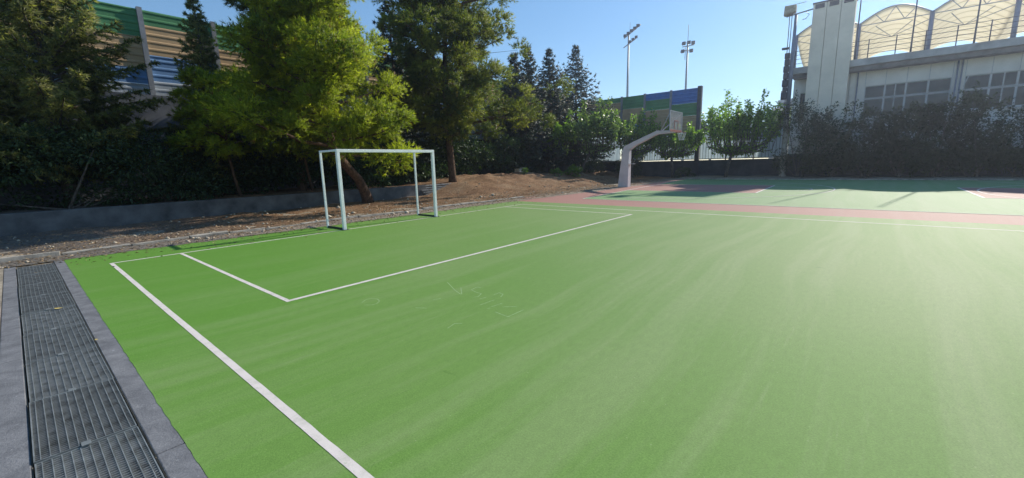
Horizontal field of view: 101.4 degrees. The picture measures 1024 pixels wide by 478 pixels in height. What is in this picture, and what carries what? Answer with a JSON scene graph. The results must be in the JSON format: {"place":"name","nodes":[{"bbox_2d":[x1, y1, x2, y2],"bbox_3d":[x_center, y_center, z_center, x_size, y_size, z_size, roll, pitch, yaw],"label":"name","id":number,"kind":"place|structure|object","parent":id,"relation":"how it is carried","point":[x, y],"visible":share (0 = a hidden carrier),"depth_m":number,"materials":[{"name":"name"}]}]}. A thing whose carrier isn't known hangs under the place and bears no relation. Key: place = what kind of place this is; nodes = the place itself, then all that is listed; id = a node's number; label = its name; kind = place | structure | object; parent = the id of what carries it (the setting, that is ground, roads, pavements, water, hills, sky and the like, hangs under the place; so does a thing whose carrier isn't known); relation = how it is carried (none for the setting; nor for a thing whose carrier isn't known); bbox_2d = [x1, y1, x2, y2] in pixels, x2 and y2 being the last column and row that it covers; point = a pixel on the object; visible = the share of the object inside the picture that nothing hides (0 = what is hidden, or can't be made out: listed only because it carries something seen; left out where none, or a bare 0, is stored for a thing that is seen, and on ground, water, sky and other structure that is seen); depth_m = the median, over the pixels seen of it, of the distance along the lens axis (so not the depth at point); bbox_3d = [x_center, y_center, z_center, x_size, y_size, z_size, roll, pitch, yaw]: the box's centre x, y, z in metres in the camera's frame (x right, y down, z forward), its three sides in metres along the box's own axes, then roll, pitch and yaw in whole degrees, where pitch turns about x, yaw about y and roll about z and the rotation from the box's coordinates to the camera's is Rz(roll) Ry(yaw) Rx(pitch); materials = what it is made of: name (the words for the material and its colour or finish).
{"place":"outdoors","nodes":[
{"label":"outdoors","id":0,"kind":"place"},
{"bbox_2d":[0,268,3,321],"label":"path","id":1,"kind":"structure","parent":0,"point":[1,277],"depth_m":6.23,"materials":[{"name":"grey concrete"}]},
{"bbox_2d":[0,182,634,477],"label":"ground","id":2,"kind":"structure","parent":0,"point":[137,233],"depth_m":5.89,"materials":[{"name":"brown soil"}]},
{"bbox_2d":[2,267,17,299],"bbox_3d":[-7.870,0.680,6.571,2.992,0.047,0.140,7,13,40],"label":"kerb stone","id":3,"kind":"object","parent":2,"relation":"on","point":[10,288],"visible":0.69,"depth_m":6.35,"materials":[{"name":"concrete"}]},
{"bbox_2d":[0,297,22,363],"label":"kerb stone","id":4,"kind":"object","parent":2,"relation":"on","point":[10,342],"visible":0.78,"depth_m":4.38,"materials":[{"name":"concrete"}]},
{"bbox_2d":[0,359,32,477],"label":"kerb stone","id":5,"kind":"object","parent":2,"relation":"on","point":[15,456],"visible":1,"depth_m":2.76,"materials":[{"name":"concrete"}]},
{"bbox_2d":[0,251,59,262],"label":"kerb","id":6,"kind":"structure","parent":2,"relation":"on","point":[22,257],"depth_m":8.19,"materials":[{"name":"grey concrete"}]},
{"bbox_2d":[53,260,78,284],"bbox_3d":[-7.753,0.553,7.257,2.992,0.048,0.138,7,13,40],"label":"kerb stone","id":7,"kind":"object","parent":2,"relation":"on","point":[67,275],"visible":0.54,"depth_m":6.97,"materials":[{"name":"concrete"}]},
{"bbox_2d":[66,283,108,332],"bbox_3d":[-5.458,0.836,5.346,2.992,0.048,0.138,7,13,40],"label":"kerb stone","id":8,"kind":"object","parent":2,"relation":"on","point":[92,318],"visible":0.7,"depth_m":5.07,"materials":[{"name":"concrete"}]},
{"bbox_2d":[17,264,164,477],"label":"drain channel","id":9,"kind":"object","parent":2,"relation":"in","point":[28,391],"visible":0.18,"depth_m":3.24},
{"bbox_2d":[17,263,56,275],"bbox_3d":[-8.283,0.542,7.304,1.012,0.041,0.444,7,13,40],"label":"drain grate","id":10,"kind":"object","parent":9,"relation":"on","point":[37,269],"visible":0.88,"depth_m":7.29,"materials":[{"name":"metal"}]},
{"bbox_2d":[18,271,61,285],"bbox_3d":[-7.517,0.638,6.668,1.012,0.042,0.444,7,13,39],"label":"drain grate","id":11,"kind":"object","parent":9,"relation":"on","point":[39,278],"visible":0.88,"depth_m":6.66,"materials":[{"name":"metal"}]},
{"bbox_2d":[19,280,66,298],"bbox_3d":[-6.754,0.731,6.029,1.012,0.041,0.444,7,13,40],"label":"drain grate","id":12,"kind":"object","parent":9,"relation":"on","point":[39,289],"visible":0.9,"depth_m":6.01,"materials":[{"name":"metal"}]},
{"bbox_2d":[20,291,74,314],"bbox_3d":[-5.987,0.824,5.394,1.012,0.042,0.444,7,13,39],"label":"drain grate","id":13,"kind":"object","parent":9,"relation":"on","point":[29,305],"visible":0.97,"depth_m":5.37,"materials":[{"name":"metal"}]},
{"bbox_2d":[21,305,84,335],"bbox_3d":[-5.221,0.923,4.758,1.012,0.041,0.444,7,13,39],"label":"drain grate","id":14,"kind":"object","parent":9,"relation":"on","point":[41,321],"visible":0.91,"depth_m":4.73,"materials":[{"name":"metal"}]},
{"bbox_2d":[23,323,95,362],"bbox_3d":[-4.457,1.016,4.120,1.012,0.041,0.444,7,13,39],"label":"drain grate","id":15,"kind":"object","parent":9,"relation":"on","point":[54,342],"visible":0.93,"depth_m":4.09,"materials":[{"name":"metal"}]},
{"bbox_2d":[26,346,113,401],"bbox_3d":[-3.691,1.111,3.484,1.012,0.042,0.444,7,14,39],"label":"drain grate","id":16,"kind":"object","parent":9,"relation":"on","point":[56,375],"visible":0.91,"depth_m":3.45,"materials":[{"name":"metal"}]},
{"bbox_2d":[29,378,136,466],"bbox_3d":[-2.928,1.202,2.844,1.012,0.041,0.444,7,13,40],"label":"drain grate","id":17,"kind":"object","parent":9,"relation":"on","point":[63,423],"visible":0.95,"depth_m":2.79,"materials":[{"name":"metal"}]},
{"bbox_2d":[34,426,164,477],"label":"drain grate","id":18,"kind":"object","parent":9,"relation":"on","point":[126,454],"visible":1,"depth_m":2.38,"materials":[{"name":"metal"}]},
{"bbox_2d":[61,243,130,254],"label":"kerb","id":19,"kind":"structure","parent":2,"relation":"on","point":[85,250],"depth_m":8.91,"materials":[{"name":"grey concrete"}]},
{"bbox_2d":[91,329,184,456],"bbox_3d":[-3.163,1.120,3.435,2.992,0.049,0.138,7,13,40],"label":"kerb stone","id":20,"kind":"object","parent":2,"relation":"on","point":[161,434],"visible":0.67,"depth_m":3.04,"materials":[{"name":"concrete"}]},
{"bbox_2d":[131,236,188,245],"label":"kerb","id":21,"kind":"structure","parent":2,"relation":"on","point":[156,241],"depth_m":9.70,"materials":[{"name":"grey concrete"}]},
{"bbox_2d":[157,444,207,477],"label":"kerb stone","id":22,"kind":"object","parent":2,"relation":"on","point":[180,461],"visible":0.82,"depth_m":2.34,"materials":[{"name":"concrete"}]},
{"bbox_2d":[189,231,228,237],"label":"kerb","id":23,"kind":"structure","parent":2,"relation":"on","point":[210,234],"depth_m":10.45,"materials":[{"name":"grey concrete"}]},
{"bbox_2d":[0,185,425,236],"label":"retaining wall","id":24,"kind":"structure","parent":2,"relation":"on","point":[21,223],"depth_m":14.21,"materials":[{"name":"grey concrete"}]},
{"bbox_2d":[0,89,578,204],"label":"back wall","id":25,"kind":"structure","parent":2,"relation":"on","point":[159,118],"depth_m":17.88,"materials":[{"name":"grey concrete"}]},
{"bbox_2d":[0,0,573,123],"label":"noise barrier","id":26,"kind":"object","parent":25,"relation":"on","point":[160,34],"visible":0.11,"depth_m":17.90,"materials":[{"name":"multicoloured metal"}]},
{"bbox_2d":[611,148,645,176],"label":"dark shrub","id":27,"kind":"object","parent":2,"relation":"on","point":[641,158],"visible":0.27,"depth_m":39.15,"materials":[{"name":"green plant"}]},
{"bbox_2d":[623,24,640,96],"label":"floodlight mast","id":28,"kind":"object","parent":2,"relation":"on","point":[629,42],"visible":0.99,"depth_m":76.11,"materials":[{"name":"grey metal"}]},
{"bbox_2d":[580,86,702,175],"bbox_3d":[11.900,-9.950,40.717,12.138,7.830,0.360,7,13,40],"label":"noise barrier","id":29,"kind":"object","parent":2,"relation":"on","point":[663,104],"visible":0.55,"depth_m":38.38,"materials":[{"name":"blue metal"}]},
{"bbox_2d":[648,117,705,177],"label":"mulberry tree","id":30,"kind":"object","parent":2,"relation":"on","point":[674,143],"visible":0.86,"depth_m":34.65,"materials":[{"name":"green plant"}]},
{"bbox_2d":[589,158,779,176],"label":"boundary wall","id":31,"kind":"structure","parent":2,"relation":"on","point":[744,167],"depth_m":36.58,"materials":[{"name":"grey concrete"}]},
{"bbox_2d":[584,127,782,160],"bbox_3d":[14.520,-8.475,38.778,18.120,2.460,0.095,7,13,40],"label":"panel fence","id":32,"kind":"object","parent":31,"relation":"on","point":[705,152],"visible":0.34,"depth_m":36.50,"materials":[{"name":"metal"}]},
{"bbox_2d":[680,25,694,160],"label":"floodlight mast","id":33,"kind":"object","parent":2,"relation":"on","point":[692,43],"visible":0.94,"depth_m":69.82,"materials":[{"name":"grey metal"}]},
{"bbox_2d":[800,0,857,153],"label":"cream tower","id":34,"kind":"structure","parent":2,"relation":"on","point":[831,38],"depth_m":30.04,"materials":[{"name":"concrete"}]},
{"bbox_2d":[675,175,1023,178],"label":"planting bed","id":35,"kind":"object","parent":2,"relation":"on","point":[847,177],"visible":0.74,"depth_m":27.83,"materials":[{"name":"brown soil"}]},
{"bbox_2d":[700,88,786,176],"bbox_3d":[17.704,-8.213,32.712,6.352,6.986,5.312,7,13,40],"label":"mulberry tree","id":36,"kind":"object","parent":35,"relation":"on","point":[737,125],"visible":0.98,"depth_m":31.65,"materials":[{"name":"green plant"}]},
{"bbox_2d":[778,2,813,176],"bbox_3d":[20.109,-10.429,30.140,1.702,12.097,0.680,7,13,40],"label":"lamp pole","id":37,"kind":"object","parent":35,"relation":"on","point":[790,11],"visible":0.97,"depth_m":29.98,"materials":[{"name":"grey metal"}]},
{"bbox_2d":[769,90,842,177],"bbox_3d":[20.777,-7.345,29.699,3.530,6.210,3.512,-3,10,-6],"label":"tall shrub","id":38,"kind":"object","parent":35,"relation":"on","point":[810,143],"visible":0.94,"depth_m":29.48,"materials":[{"name":"green plant"}]},
{"bbox_2d":[798,99,873,176],"bbox_3d":[22.188,-6.757,28.721,4.184,5.345,3.489,7,13,40],"label":"tall shrub","id":39,"kind":"object","parent":35,"relation":"on","point":[826,162],"visible":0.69,"depth_m":28.44,"materials":[{"name":"green plant"}]},
{"bbox_2d":[825,106,908,177],"bbox_3d":[23.236,-6.274,27.430,4.218,4.780,3.047,7,13,40],"label":"tall shrub","id":40,"kind":"object","parent":35,"relation":"on","point":[859,159],"visible":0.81,"depth_m":27.18,"materials":[{"name":"green plant"}]},
{"bbox_2d":[858,102,950,176],"bbox_3d":[24.782,-6.162,26.381,4.495,4.840,3.521,7,13,40],"label":"tall shrub","id":41,"kind":"object","parent":35,"relation":"on","point":[907,121],"visible":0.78,"depth_m":25.84,"materials":[{"name":"green plant"}]},
{"bbox_2d":[905,92,990,176],"bbox_3d":[26.006,-6.120,25.310,3.898,5.068,3.415,7,13,40],"label":"tall shrub","id":42,"kind":"object","parent":35,"relation":"on","point":[942,138],"visible":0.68,"depth_m":25.01,"materials":[{"name":"green plant"}]},
{"bbox_2d":[940,80,1023,176],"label":"tall shrub","id":43,"kind":"object","parent":35,"relation":"on","point":[994,143],"visible":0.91,"depth_m":23.75,"materials":[{"name":"green plant"}]},
{"bbox_2d":[977,103,1023,176],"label":"tall shrub","id":44,"kind":"object","parent":35,"relation":"on","point":[1019,157],"visible":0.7,"depth_m":23.36,"materials":[{"name":"green plant"}]},
{"bbox_2d":[685,178,1023,179],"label":"kerb","id":45,"kind":"structure","parent":2,"relation":"on","point":[885,179],"depth_m":25.86,"materials":[{"name":"grey concrete"}]},
{"bbox_2d":[785,148,1022,176],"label":"boundary wall","id":46,"kind":"structure","parent":2,"relation":"on","point":[918,173],"depth_m":28.18,"materials":[{"name":"grey concrete"}]},
{"bbox_2d":[788,15,1023,153],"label":"stadium building","id":47,"kind":"structure","parent":2,"relation":"on","point":[903,80],"depth_m":27.77,"materials":[{"name":"grey concrete"}]},
{"bbox_2d":[862,98,883,115],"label":"window","id":48,"kind":"structure","parent":47,"relation":"in","point":[876,102],"depth_m":30.15,"materials":[{"name":"grey glass"}]},
{"bbox_2d":[864,84,884,98],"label":"window","id":49,"kind":"structure","parent":47,"relation":"in","point":[876,91],"depth_m":30.03,"materials":[{"name":"grey glass"}]},
{"bbox_2d":[882,96,904,114],"bbox_3d":[26.851,-9.390,29.527,1.100,1.220,0.080,7,13,40],"label":"window","id":50,"kind":"structure","parent":47,"relation":"in","point":[888,102],"depth_m":29.51,"materials":[{"name":"grey glass"}]},
{"bbox_2d":[884,82,906,96],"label":"window","id":51,"kind":"structure","parent":47,"relation":"in","point":[895,89],"depth_m":29.32,"materials":[{"name":"grey glass"}]},
{"bbox_2d":[793,0,1023,67],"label":"stadium canopy","id":52,"kind":"object","parent":47,"relation":"on","point":[893,20],"visible":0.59,"depth_m":32.35,"materials":[{"name":"metal"}]},
{"bbox_2d":[903,94,926,112],"bbox_3d":[27.693,-9.286,28.827,1.100,1.220,0.080,7,13,40],"label":"window","id":53,"kind":"structure","parent":47,"relation":"in","point":[921,98],"depth_m":28.78,"materials":[{"name":"grey glass"}]},
{"bbox_2d":[905,80,928,94],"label":"window","id":54,"kind":"structure","parent":47,"relation":"in","point":[914,87],"depth_m":28.62,"materials":[{"name":"grey glass"}]},
{"bbox_2d":[926,92,949,111],"bbox_3d":[28.534,-9.182,28.126,1.100,1.220,0.080,7,13,40],"label":"window","id":55,"kind":"structure","parent":47,"relation":"in","point":[935,98],"depth_m":28.06,"materials":[{"name":"grey glass"}]},
{"bbox_2d":[927,77,951,92],"bbox_3d":[28.506,-10.240,27.936,1.100,0.870,0.080,7,13,40],"label":"window","id":56,"kind":"structure","parent":47,"relation":"in","point":[943,84],"depth_m":27.92,"materials":[{"name":"grey glass"}]},
{"bbox_2d":[961,88,988,109],"bbox_3d":[29.829,-9.022,27.048,1.145,1.220,0.080,7,13,40],"label":"window","id":57,"kind":"structure","parent":47,"relation":"in","point":[986,90],"depth_m":26.87,"materials":[{"name":"grey glass"}]},
{"bbox_2d":[964,73,990,89],"bbox_3d":[29.801,-10.080,26.858,1.145,0.870,0.080,7,13,40],"label":"window","id":58,"kind":"structure","parent":47,"relation":"in","point":[984,79],"depth_m":26.82,"materials":[{"name":"grey glass"}]},
{"bbox_2d":[987,86,1015,107],"bbox_3d":[30.705,-8.914,26.319,1.145,1.220,0.080,7,13,40],"label":"window","id":59,"kind":"structure","parent":47,"relation":"in","point":[1007,91],"depth_m":26.23,"materials":[{"name":"grey glass"}]},
{"bbox_2d":[989,70,1018,87],"bbox_3d":[30.677,-9.972,26.128,1.145,0.870,0.080,7,13,40],"label":"window","id":60,"kind":"structure","parent":47,"relation":"in","point":[1009,78],"depth_m":26.11,"materials":[{"name":"grey glass"}]},
{"bbox_2d":[1013,85,1023,105],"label":"window","id":61,"kind":"structure","parent":47,"relation":"in","point":[1019,94],"depth_m":25.83,"materials":[{"name":"grey glass"}]},
{"bbox_2d":[0,170,680,276],"bbox_3d":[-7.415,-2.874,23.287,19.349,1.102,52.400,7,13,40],"label":"dirt ground","id":62,"kind":"structure","parent":0,"point":[488,180],"depth_m":15.05,"materials":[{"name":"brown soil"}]},
{"bbox_2d":[0,134,54,197],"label":"dark shrub","id":63,"kind":"object","parent":62,"relation":"on","point":[19,177],"visible":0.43,"depth_m":12.37,"materials":[{"name":"green plant"}]},
{"bbox_2d":[0,118,164,211],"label":"dark shrub","id":64,"kind":"object","parent":62,"relation":"on","point":[61,148],"visible":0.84,"depth_m":13.09,"materials":[{"name":"green plant"}]},
{"bbox_2d":[0,0,191,205],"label":"cedar tree","id":65,"kind":"object","parent":62,"relation":"on","point":[55,47],"visible":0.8,"depth_m":13.31,"materials":[{"name":"green plant"}]},
{"bbox_2d":[62,127,238,204],"bbox_3d":[-12.534,-2.643,15.326,3.491,2.878,4.822,0,10,8],"label":"dark shrub","id":66,"kind":"object","parent":62,"relation":"on","point":[153,176],"visible":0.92,"depth_m":14.82,"materials":[{"name":"green plant"}]},
{"bbox_2d":[165,0,260,195],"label":"fir tree","id":67,"kind":"object","parent":62,"relation":"on","point":[202,59],"visible":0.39,"depth_m":16.91,"materials":[{"name":"green plant"}]},
{"bbox_2d":[163,65,279,195],"bbox_3d":[-11.205,-4.052,16.174,3.672,5.176,3.729,7,13,40],"label":"pine tree","id":68,"kind":"object","parent":62,"relation":"on","point":[198,78],"visible":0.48,"depth_m":15.32,"materials":[{"name":"green plant"}]},
{"bbox_2d":[159,129,296,196],"bbox_3d":[-12.128,-3.222,18.381,3.332,3.080,5.381,7,13,40],"label":"dark shrub","id":69,"kind":"object","parent":62,"relation":"on","point":[253,169],"visible":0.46,"depth_m":18.07,"materials":[{"name":"green plant"}]},
{"bbox_2d":[223,0,340,190],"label":"pine tree","id":70,"kind":"object","parent":62,"relation":"on","point":[239,5],"visible":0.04,"depth_m":17.88,"materials":[{"name":"green plant"}]},
{"bbox_2d":[245,99,338,189],"bbox_3d":[-9.528,-4.192,18.934,3.641,4.332,4.461,7,13,40],"label":"pine tree","id":71,"kind":"object","parent":62,"relation":"on","point":[282,149],"visible":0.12,"depth_m":18.16,"materials":[{"name":"green plant"}]},
{"bbox_2d":[245,148,348,188],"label":"dark shrub","id":72,"kind":"object","parent":62,"relation":"on","point":[292,165],"visible":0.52,"depth_m":19.70,"materials":[{"name":"green plant"}]},
{"bbox_2d":[189,0,423,202],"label":"pine tree","id":73,"kind":"object","parent":62,"relation":"on","point":[341,62],"visible":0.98,"depth_m":14.14,"materials":[{"name":"green plant"}]},
{"bbox_2d":[0,173,653,268],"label":"stones","id":74,"kind":"object","parent":62,"relation":"on","point":[263,230],"visible":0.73,"depth_m":14.66,"materials":[{"name":"concrete"}]},
{"bbox_2d":[321,134,401,188],"bbox_3d":[-7.864,-4.168,22.304,3.233,3.282,5.072,7,13,40],"label":"dark shrub","id":75,"kind":"object","parent":62,"relation":"on","point":[358,165],"visible":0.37,"depth_m":21.68,"materials":[{"name":"green plant"}]},
{"bbox_2d":[368,137,436,185],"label":"dark shrub","id":76,"kind":"object","parent":62,"relation":"on","point":[409,176],"visible":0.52,"depth_m":24.66,"materials":[{"name":"green plant"}]},
{"bbox_2d":[362,0,445,171],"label":"fir tree","id":77,"kind":"object","parent":62,"relation":"on","point":[393,69],"visible":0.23,"depth_m":24.49,"materials":[{"name":"green plant"}]},
{"bbox_2d":[421,183,450,194],"bbox_3d":[-4.186,-2.730,22.947,0.458,0.530,2.504,7,13,40],"label":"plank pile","id":78,"kind":"object","parent":62,"relation":"on","point":[427,190],"visible":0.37,"depth_m":22.60,"materials":[{"name":"grey wood"}]},
{"bbox_2d":[410,132,475,178],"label":"dark shrub","id":79,"kind":"object","parent":62,"relation":"on","point":[458,147],"visible":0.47,"depth_m":27.09,"materials":[{"name":"green plant"}]},
{"bbox_2d":[442,134,502,174],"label":"dark shrub","id":80,"kind":"object","parent":62,"relation":"on","point":[473,146],"visible":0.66,"depth_m":29.46,"materials":[{"name":"green plant"}]},
{"bbox_2d":[371,0,575,181],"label":"pine tree","id":81,"kind":"object","parent":62,"relation":"on","point":[456,26],"visible":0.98,"depth_m":21.86,"materials":[{"name":"green plant"}]},
{"bbox_2d":[474,134,527,173],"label":"dark shrub","id":82,"kind":"object","parent":62,"relation":"on","point":[504,154],"visible":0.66,"depth_m":31.43,"materials":[{"name":"green plant"}]},
{"bbox_2d":[488,52,555,169],"bbox_3d":[0.540,-9.860,33.797,6.897,10.057,7.473,7,13,40],"label":"fir tree","id":83,"kind":"object","parent":62,"relation":"on","point":[511,91],"visible":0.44,"depth_m":32.94,"materials":[{"name":"green plant"}]},
{"bbox_2d":[506,142,545,173],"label":"dark shrub","id":84,"kind":"object","parent":62,"relation":"on","point":[525,152],"visible":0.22,"depth_m":34.36,"materials":[{"name":"green plant"}]},
{"bbox_2d":[501,45,559,171],"bbox_3d":[1.454,-10.456,34.929,6.621,10.903,6.345,-6,11,-22],"label":"fir tree","id":85,"kind":"object","parent":62,"relation":"on","point":[529,70],"visible":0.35,"depth_m":34.23,"materials":[{"name":"green plant"}]},
{"bbox_2d":[535,113,575,173],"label":"mulberry tree","id":86,"kind":"object","parent":62,"relation":"on","point":[557,131],"visible":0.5,"depth_m":35.12,"materials":[{"name":"green plant"}]},
{"bbox_2d":[536,48,596,172],"bbox_3d":[3.021,-11.085,36.769,9.008,11.051,8.381,7,13,40],"label":"fir tree","id":87,"kind":"object","parent":62,"relation":"on","point":[549,73],"visible":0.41,"depth_m":36.35,"materials":[{"name":"green plant"}]},
{"bbox_2d":[564,164,582,176],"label":"weed","id":88,"kind":"object","parent":62,"relation":"on","point":[575,170],"visible":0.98,"depth_m":31.73,"materials":[{"name":"green plant"}]},
{"bbox_2d":[569,141,606,172],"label":"dark shrub","id":89,"kind":"object","parent":62,"relation":"on","point":[591,164],"visible":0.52,"depth_m":38.19,"materials":[{"name":"green plant"}]},
{"bbox_2d":[552,44,639,166],"bbox_3d":[6.206,-12.341,40.374,11.392,12.308,10.138,-1,10,4],"label":"fir tree","id":90,"kind":"object","parent":62,"relation":"on","point":[576,75],"visible":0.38,"depth_m":39.59,"materials":[{"name":"green plant"}]},
{"bbox_2d":[566,96,637,173],"bbox_3d":[7.147,-8.391,34.149,5.953,6.375,5.371,7,13,40],"label":"mulberry tree","id":91,"kind":"object","parent":62,"relation":"on","point":[600,124],"visible":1,"depth_m":33.63,"materials":[{"name":"green plant"}]},
{"bbox_2d":[617,108,661,176],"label":"mulberry tree","id":92,"kind":"object","parent":62,"relation":"on","point":[639,131],"visible":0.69,"depth_m":36.38,"materials":[{"name":"green plant"}]},
{"bbox_2d":[672,167,695,177],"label":"weed","id":93,"kind":"object","parent":62,"relation":"on","point":[685,170],"visible":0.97,"depth_m":35.69,"materials":[{"name":"green plant"}]},
{"bbox_2d":[64,201,1023,477],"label":"football pitch","id":94,"kind":"object","parent":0,"point":[652,343],"visible":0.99,"depth_m":3.75,"materials":[{"name":"green plastic"}]},
{"bbox_2d":[181,253,288,300],"bbox_3d":[-4.713,0.526,6.802,5.003,0.001,0.061,7,13,40],"label":"court line","id":95,"kind":"object","parent":94,"relation":"on","point":[250,284],"visible":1,"depth_m":6.26,"materials":[{"name":"paint"}]},
{"bbox_2d":[111,263,373,477],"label":"court line","id":96,"kind":"object","parent":94,"relation":"on","point":[344,459],"visible":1,"depth_m":2.99,"materials":[{"name":"paint"}]},
{"bbox_2d":[109,204,520,263],"bbox_3d":[-3.460,-0.469,12.140,0.061,0.001,12.030,7,13,40],"label":"court line","id":97,"kind":"object","parent":94,"relation":"on","point":[289,237],"visible":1,"depth_m":9.77,"materials":[{"name":"paint"}]},
{"bbox_2d":[319,149,439,230],"bbox_3d":[-3.759,-1.538,12.266,1.025,2.080,3.260,7,13,40],"label":"football goal","id":98,"kind":"object","parent":94,"relation":"on","point":[340,184],"visible":1,"depth_m":11.44,"materials":[{"name":"white metal"}]},
{"bbox_2d":[286,214,631,301],"bbox_3d":[0.412,0.013,8.900,0.076,0.001,9.955,7,13,40],"label":"court line","id":99,"kind":"object","parent":94,"relation":"on","point":[432,264],"visible":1,"depth_m":6.71,"materials":[{"name":"paint"}]},
{"bbox_2d":[525,204,1015,230],"bbox_3d":[11.869,0.039,7.074,29.938,0.001,0.066,7,13,40],"label":"court line","id":100,"kind":"object","parent":94,"relation":"on","point":[804,219],"visible":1,"depth_m":10.69,"materials":[{"name":"paint"}]},
{"bbox_2d":[520,179,1023,224],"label":"red surround","id":101,"kind":"object","parent":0,"point":[904,215],"depth_m":12.64,"materials":[{"name":"paint"}]},
{"bbox_2d":[618,110,685,186],"bbox_3d":[8.127,-5.138,24.495,3.920,4.210,1.940,7,13,40],"label":"basketball hoop","id":102,"kind":"object","parent":101,"relation":"on","point":[625,175],"visible":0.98,"depth_m":24.88,"materials":[{"name":"paint"}]},
{"bbox_2d":[584,179,1023,215],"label":"basketball court","id":103,"kind":"object","parent":101,"relation":"on","point":[941,196],"visible":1,"depth_m":17.19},
{"bbox_2d":[629,184,773,192],"bbox_3d":[10.364,-2.861,23.371,6.750,0.001,6.000,7,13,40],"label":"court key","id":104,"kind":"object","parent":103,"relation":"on","point":[714,188],"visible":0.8,"depth_m":22.93,"materials":[{"name":"red paint"}]},
{"bbox_2d":[962,188,1023,198],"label":"court key","id":105,"kind":"object","parent":103,"relation":"on","point":[1010,192],"visible":1,"depth_m":16.31,"materials":[{"name":"paint"}]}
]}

